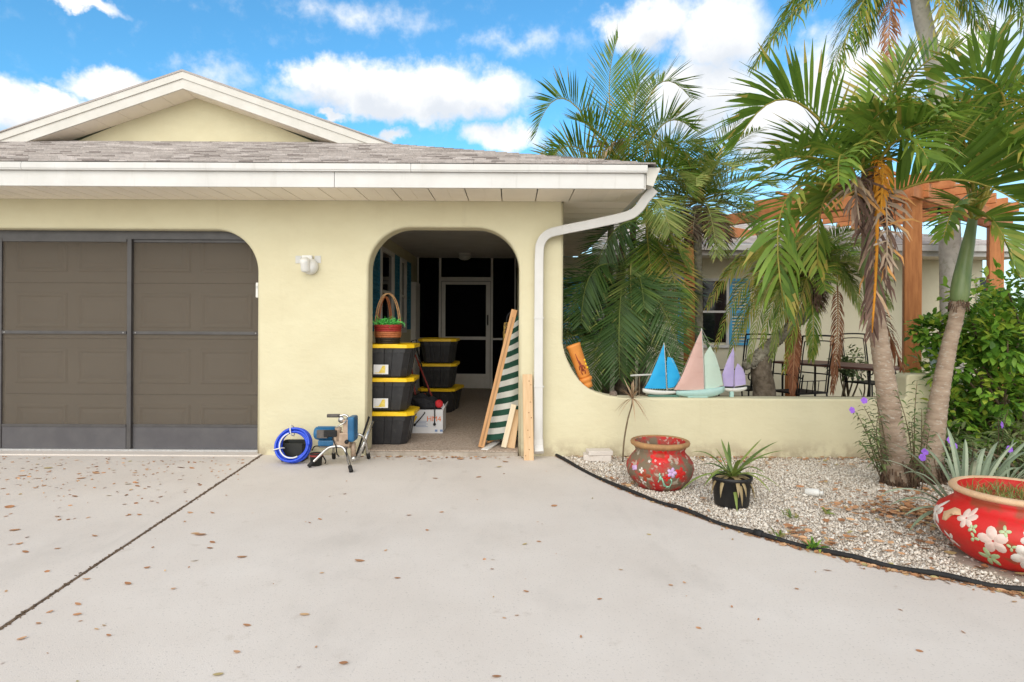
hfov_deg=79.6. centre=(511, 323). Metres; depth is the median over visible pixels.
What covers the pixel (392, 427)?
storage bin
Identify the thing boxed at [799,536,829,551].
weed
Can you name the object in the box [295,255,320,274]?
wall light
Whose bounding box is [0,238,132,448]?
garage screen
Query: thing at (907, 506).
bed litter
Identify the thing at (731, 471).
potted strap plant
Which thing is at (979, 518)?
flower pot
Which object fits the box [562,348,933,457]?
courtyard wall
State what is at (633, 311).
clustering palm
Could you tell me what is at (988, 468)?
strap plant
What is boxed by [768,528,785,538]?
weed
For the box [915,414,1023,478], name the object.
ground shrub
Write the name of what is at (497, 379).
lumber
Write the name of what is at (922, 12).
queen palm
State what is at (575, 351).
terracotta vase
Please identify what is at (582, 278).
window
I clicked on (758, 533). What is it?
garden edging
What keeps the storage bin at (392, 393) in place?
on the storage bin at (392, 427)
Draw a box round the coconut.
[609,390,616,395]
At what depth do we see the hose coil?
5.81 m
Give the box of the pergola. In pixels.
[683,171,1018,395]
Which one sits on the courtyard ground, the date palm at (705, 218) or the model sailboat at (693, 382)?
the date palm at (705, 218)
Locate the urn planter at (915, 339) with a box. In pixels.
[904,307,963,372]
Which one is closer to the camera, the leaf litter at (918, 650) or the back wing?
the leaf litter at (918, 650)
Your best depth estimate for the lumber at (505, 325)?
6.90 m
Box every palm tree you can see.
[701,12,1023,488]
[881,2,1023,484]
[925,79,1023,469]
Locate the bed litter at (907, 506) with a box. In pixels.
[574,455,1023,578]
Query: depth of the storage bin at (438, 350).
8.82 m
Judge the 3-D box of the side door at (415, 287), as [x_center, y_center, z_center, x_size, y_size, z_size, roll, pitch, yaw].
[-1.839,0.257,11.685,0.089,2.050,0.530,0,0,0]
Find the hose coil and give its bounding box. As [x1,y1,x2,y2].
[272,425,312,462]
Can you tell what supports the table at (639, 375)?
on the courtyard ground
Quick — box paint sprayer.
[307,414,373,472]
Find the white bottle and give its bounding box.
[804,488,823,496]
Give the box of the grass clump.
[896,439,1023,478]
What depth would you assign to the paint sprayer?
5.73 m
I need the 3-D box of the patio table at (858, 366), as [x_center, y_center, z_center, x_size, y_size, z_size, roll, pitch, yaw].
[5.060,0.998,9.475,0.901,0.740,1.864,0,0,-24]
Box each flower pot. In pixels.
[626,435,693,491]
[933,475,1023,571]
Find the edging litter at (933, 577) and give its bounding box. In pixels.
[557,457,1023,597]
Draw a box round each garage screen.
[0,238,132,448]
[132,239,257,448]
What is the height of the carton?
0.342 m
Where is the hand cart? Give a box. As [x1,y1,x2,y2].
[411,339,431,395]
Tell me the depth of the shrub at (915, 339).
6.25 m
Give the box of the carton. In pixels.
[412,402,447,432]
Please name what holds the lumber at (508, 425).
on the house
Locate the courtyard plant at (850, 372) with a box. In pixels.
[824,344,871,396]
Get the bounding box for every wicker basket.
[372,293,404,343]
[375,296,391,339]
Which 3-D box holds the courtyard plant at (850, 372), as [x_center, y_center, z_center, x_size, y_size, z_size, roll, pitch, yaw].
[5.564,0.866,10.194,0.786,1.062,0.778,0,0,0]
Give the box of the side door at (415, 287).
[411,282,419,391]
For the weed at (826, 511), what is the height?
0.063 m
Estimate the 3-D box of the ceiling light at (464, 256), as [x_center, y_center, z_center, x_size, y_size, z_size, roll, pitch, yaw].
[-0.871,-1.218,11.300,0.250,0.127,0.250,0,0,0]
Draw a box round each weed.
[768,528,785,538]
[781,508,799,518]
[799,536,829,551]
[822,507,834,514]
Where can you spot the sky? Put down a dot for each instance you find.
(455, 74)
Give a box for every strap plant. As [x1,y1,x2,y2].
[680,439,784,508]
[880,428,1023,530]
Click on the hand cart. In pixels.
(424, 377)
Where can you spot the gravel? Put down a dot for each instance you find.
(872, 483)
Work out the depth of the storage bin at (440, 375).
8.81 m
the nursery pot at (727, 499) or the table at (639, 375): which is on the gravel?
the nursery pot at (727, 499)
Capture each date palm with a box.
[604,106,797,342]
[704,223,899,395]
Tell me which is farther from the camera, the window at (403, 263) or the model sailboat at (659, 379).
the window at (403, 263)
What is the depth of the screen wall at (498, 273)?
12.07 m
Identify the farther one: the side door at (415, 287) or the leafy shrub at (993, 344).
the side door at (415, 287)
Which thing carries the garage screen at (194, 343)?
attached to the house
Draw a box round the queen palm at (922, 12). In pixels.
[747,0,1023,383]
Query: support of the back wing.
on the courtyard ground
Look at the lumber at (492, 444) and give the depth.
6.38 m
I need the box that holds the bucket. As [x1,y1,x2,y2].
[281,439,308,461]
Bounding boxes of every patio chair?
[718,333,774,395]
[772,335,834,396]
[840,333,899,396]
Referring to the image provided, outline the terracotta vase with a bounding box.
[566,342,592,387]
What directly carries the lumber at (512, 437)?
on the house
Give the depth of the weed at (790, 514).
4.22 m
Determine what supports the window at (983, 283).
in the back wing
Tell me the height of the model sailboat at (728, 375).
0.507 m
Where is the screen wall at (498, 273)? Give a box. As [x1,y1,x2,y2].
[417,257,515,388]
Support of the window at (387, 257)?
in the house
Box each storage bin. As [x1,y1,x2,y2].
[372,343,419,376]
[372,374,418,410]
[372,406,419,444]
[418,337,459,362]
[418,361,459,387]
[418,384,463,412]
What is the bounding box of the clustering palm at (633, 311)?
[526,25,723,395]
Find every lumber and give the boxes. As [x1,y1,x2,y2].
[478,309,516,447]
[481,441,499,449]
[501,404,515,447]
[507,409,517,447]
[522,374,533,459]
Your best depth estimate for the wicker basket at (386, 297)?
6.90 m
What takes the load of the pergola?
on the courtyard ground
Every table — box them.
[630,372,680,395]
[775,360,898,396]
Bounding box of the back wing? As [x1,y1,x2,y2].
[563,220,1023,395]
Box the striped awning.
[486,310,518,440]
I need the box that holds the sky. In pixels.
[0,0,1023,314]
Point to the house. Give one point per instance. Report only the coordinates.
(276, 187)
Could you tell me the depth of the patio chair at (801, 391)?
8.34 m
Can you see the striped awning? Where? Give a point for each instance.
(507, 396)
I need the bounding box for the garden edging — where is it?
[555,454,1023,591]
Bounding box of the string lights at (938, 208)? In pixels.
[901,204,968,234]
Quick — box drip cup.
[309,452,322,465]
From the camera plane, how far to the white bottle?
4.77 m
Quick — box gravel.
[563,455,1023,585]
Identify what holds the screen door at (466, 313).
attached to the screen wall at (498, 273)
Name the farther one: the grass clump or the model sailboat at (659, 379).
the model sailboat at (659, 379)
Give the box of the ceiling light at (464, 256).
[458,253,470,259]
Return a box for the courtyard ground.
[635,395,1009,454]
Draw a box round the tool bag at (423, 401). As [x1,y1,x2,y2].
[411,393,442,425]
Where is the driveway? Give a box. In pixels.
[0,450,1023,681]
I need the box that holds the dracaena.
[617,379,655,461]
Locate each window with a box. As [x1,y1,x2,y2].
[380,246,394,321]
[400,257,406,332]
[581,278,616,346]
[702,278,730,347]
[975,277,985,302]
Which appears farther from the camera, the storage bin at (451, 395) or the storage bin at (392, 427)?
the storage bin at (451, 395)
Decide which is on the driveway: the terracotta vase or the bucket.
the bucket
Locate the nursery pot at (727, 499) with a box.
[711,471,752,508]
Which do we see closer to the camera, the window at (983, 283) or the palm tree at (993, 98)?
the palm tree at (993, 98)
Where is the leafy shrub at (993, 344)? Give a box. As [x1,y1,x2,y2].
[897,258,1023,462]
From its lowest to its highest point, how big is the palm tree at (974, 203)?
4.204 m
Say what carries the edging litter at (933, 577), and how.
on the driveway
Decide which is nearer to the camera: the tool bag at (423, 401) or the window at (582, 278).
the tool bag at (423, 401)
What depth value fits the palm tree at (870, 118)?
4.89 m
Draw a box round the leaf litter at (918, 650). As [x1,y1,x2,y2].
[0,455,973,681]
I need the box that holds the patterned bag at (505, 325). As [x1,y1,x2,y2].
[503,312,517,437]
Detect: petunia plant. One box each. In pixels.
[849,392,894,485]
[889,379,937,489]
[943,409,1014,474]
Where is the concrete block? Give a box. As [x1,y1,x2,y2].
[583,448,612,461]
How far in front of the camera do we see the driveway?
3.11 m
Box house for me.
[0,69,659,455]
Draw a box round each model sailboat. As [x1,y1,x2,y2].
[642,344,680,396]
[674,328,724,397]
[722,348,746,396]
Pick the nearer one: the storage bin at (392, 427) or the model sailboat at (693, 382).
the model sailboat at (693, 382)
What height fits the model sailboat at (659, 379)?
0.554 m
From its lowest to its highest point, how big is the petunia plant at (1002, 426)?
0.710 m
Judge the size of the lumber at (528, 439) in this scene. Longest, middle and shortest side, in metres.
0.913 x 0.098 x 0.039 m
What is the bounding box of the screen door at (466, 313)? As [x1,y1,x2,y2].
[441,281,489,387]
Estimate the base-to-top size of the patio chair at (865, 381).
1.210 m
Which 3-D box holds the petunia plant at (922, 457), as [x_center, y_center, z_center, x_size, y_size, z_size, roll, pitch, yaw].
[3.147,0.896,4.783,0.392,0.930,0.505,0,0,0]
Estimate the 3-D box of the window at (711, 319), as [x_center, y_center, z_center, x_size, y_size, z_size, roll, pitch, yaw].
[3.785,-0.188,11.530,0.629,1.300,0.039,0,0,0]
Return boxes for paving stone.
[949,546,1023,583]
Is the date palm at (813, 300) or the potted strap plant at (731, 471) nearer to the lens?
the potted strap plant at (731, 471)
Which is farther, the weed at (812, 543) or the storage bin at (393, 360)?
the storage bin at (393, 360)
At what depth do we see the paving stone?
3.39 m
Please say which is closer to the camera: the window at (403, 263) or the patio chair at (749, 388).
the patio chair at (749, 388)

